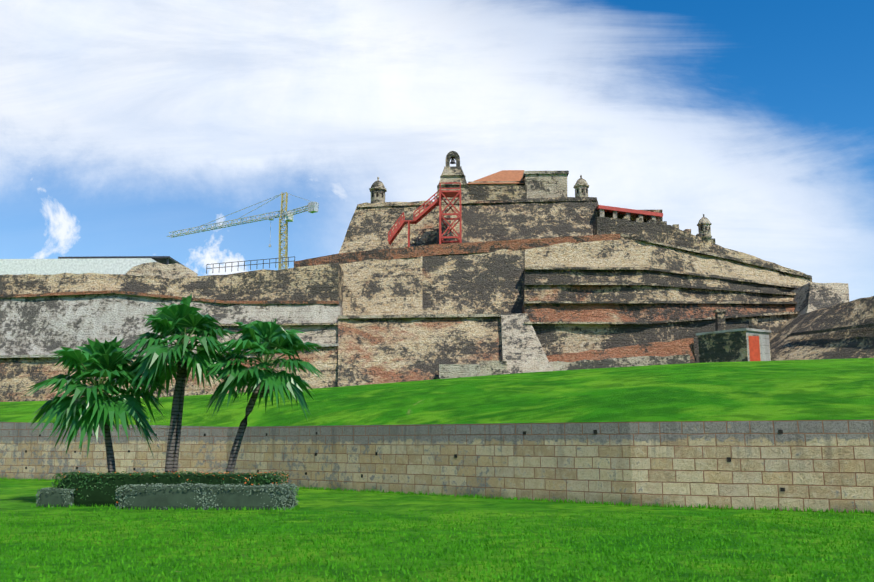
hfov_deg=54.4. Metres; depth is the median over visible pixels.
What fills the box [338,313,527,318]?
fort ledge
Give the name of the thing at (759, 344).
guard house door frame
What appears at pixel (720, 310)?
fort vent cap
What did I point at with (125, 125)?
sky
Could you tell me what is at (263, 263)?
railing
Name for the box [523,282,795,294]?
stone ledge
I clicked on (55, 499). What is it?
small hedge
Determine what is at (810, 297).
fort
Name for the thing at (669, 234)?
fort parapet
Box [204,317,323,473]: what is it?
palm
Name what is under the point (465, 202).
fort cordon
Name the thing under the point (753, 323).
fort vent
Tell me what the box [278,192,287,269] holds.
crane tower
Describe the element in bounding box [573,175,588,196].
fort garita
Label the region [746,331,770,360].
plaster guardhouse face
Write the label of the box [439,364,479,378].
loose fort block
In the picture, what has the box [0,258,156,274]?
white building
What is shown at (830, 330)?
fort cordon
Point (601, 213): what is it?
fort shed posts
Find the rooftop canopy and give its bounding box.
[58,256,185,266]
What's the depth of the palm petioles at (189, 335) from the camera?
27.59 m
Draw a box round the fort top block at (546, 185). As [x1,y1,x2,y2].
[524,174,566,198]
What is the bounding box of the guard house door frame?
[748,335,760,360]
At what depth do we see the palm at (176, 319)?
27.12 m
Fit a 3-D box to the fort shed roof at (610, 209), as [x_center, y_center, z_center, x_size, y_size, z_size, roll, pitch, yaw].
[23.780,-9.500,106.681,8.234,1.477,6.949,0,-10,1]
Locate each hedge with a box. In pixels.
[36,487,74,506]
[51,470,289,506]
[115,482,298,509]
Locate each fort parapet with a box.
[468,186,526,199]
[593,217,811,281]
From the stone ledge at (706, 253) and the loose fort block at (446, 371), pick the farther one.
the stone ledge at (706, 253)
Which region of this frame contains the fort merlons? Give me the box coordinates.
[623,217,714,243]
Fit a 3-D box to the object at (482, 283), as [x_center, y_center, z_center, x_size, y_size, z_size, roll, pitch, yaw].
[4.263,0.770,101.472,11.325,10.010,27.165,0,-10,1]
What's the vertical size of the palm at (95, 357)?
5.281 m
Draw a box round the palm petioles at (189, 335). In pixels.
[162,327,203,365]
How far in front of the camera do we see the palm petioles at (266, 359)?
27.41 m
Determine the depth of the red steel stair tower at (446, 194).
98.66 m
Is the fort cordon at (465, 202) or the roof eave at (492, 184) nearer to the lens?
the fort cordon at (465, 202)
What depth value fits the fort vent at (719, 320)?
80.86 m
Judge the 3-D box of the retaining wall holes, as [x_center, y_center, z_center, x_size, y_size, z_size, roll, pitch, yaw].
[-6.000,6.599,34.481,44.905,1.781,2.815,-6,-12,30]
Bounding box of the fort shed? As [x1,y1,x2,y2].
[604,210,662,223]
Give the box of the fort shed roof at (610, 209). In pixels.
[595,205,662,217]
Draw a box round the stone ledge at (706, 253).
[620,234,811,278]
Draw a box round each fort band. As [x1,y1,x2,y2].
[172,299,341,323]
[217,323,338,325]
[522,303,795,321]
[523,282,793,302]
[524,267,795,292]
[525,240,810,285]
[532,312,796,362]
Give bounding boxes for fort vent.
[715,312,724,330]
[749,319,757,328]
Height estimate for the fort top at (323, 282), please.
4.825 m
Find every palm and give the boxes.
[24,336,169,473]
[116,293,238,473]
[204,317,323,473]
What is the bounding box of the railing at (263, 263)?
[206,256,294,273]
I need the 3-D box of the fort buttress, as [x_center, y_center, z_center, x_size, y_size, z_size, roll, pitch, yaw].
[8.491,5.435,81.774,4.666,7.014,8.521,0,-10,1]
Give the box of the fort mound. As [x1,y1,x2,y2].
[126,262,198,278]
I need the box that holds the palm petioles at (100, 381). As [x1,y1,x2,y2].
[71,363,128,406]
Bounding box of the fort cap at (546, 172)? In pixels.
[522,171,568,177]
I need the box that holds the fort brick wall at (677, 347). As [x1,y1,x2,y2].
[546,338,694,362]
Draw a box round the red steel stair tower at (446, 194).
[387,182,461,246]
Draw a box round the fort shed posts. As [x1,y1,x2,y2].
[599,209,655,222]
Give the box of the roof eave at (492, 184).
[468,181,524,185]
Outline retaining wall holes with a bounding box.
[25,430,784,490]
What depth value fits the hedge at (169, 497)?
24.08 m
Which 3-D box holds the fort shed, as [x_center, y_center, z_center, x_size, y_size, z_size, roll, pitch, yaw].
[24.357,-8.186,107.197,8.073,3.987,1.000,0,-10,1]
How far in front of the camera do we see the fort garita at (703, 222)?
99.91 m
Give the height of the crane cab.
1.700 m
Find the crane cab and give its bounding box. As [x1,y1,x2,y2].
[285,211,292,221]
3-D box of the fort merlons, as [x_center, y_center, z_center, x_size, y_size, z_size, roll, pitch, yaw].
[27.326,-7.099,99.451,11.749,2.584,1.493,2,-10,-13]
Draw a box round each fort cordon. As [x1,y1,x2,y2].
[0,343,338,357]
[357,198,596,206]
[787,323,873,337]
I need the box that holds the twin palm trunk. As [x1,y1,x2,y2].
[172,372,185,472]
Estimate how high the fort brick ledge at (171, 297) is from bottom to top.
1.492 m
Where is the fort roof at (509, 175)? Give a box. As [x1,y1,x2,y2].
[467,170,524,184]
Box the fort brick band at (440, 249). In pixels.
[294,234,620,267]
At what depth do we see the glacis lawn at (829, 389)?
36.05 m
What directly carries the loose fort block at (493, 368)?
on the glacis lawn at (829, 389)
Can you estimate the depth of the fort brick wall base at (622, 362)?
78.64 m
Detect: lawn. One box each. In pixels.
[0,358,873,426]
[0,480,873,581]
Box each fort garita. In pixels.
[369,177,386,203]
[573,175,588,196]
[697,214,711,241]
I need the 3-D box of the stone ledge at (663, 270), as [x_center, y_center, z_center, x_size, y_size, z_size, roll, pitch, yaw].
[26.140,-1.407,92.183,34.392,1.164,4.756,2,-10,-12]
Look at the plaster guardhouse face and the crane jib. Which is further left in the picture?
the crane jib
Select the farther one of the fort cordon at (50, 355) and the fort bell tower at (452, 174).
the fort bell tower at (452, 174)
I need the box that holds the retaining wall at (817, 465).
[0,419,873,513]
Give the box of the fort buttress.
[501,313,552,373]
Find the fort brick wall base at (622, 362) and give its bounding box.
[549,354,689,370]
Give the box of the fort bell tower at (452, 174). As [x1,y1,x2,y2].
[436,151,469,200]
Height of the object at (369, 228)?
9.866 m
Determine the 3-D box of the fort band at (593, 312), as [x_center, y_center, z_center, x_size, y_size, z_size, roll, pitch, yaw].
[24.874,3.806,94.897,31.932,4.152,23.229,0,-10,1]
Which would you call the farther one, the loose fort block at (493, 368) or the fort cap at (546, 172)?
the fort cap at (546, 172)
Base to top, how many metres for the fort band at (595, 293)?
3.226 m
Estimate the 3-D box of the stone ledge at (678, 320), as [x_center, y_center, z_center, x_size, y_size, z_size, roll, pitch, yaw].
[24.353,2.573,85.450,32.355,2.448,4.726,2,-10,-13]
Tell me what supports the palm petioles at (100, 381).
attached to the palm at (95, 357)
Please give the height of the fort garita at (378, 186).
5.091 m
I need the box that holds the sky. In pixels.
[0,0,873,300]
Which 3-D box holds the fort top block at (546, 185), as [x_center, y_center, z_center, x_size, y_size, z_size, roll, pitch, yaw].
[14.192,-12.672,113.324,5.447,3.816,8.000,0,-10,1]
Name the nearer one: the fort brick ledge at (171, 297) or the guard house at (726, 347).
the guard house at (726, 347)
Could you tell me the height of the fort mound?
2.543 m
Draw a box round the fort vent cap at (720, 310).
[713,309,726,312]
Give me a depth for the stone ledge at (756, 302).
85.36 m
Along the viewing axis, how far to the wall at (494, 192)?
106.31 m
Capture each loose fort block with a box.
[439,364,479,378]
[480,361,506,375]
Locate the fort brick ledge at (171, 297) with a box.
[0,290,338,303]
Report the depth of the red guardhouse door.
75.87 m
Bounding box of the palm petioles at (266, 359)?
[237,342,291,376]
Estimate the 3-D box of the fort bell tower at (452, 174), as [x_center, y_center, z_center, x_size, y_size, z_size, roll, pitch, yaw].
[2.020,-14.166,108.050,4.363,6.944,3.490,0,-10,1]
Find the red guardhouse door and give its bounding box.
[748,336,760,360]
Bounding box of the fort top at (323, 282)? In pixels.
[0,263,343,306]
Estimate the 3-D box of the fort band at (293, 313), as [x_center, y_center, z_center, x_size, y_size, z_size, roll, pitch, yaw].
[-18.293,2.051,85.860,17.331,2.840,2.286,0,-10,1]
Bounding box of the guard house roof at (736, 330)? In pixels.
[696,328,770,335]
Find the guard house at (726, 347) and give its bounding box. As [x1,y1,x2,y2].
[698,331,770,362]
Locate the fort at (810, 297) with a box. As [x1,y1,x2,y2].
[791,282,848,316]
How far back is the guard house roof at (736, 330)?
76.82 m
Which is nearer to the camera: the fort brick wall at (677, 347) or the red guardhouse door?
the red guardhouse door
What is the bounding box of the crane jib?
[167,192,318,246]
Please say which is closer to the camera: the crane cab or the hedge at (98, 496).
the hedge at (98, 496)

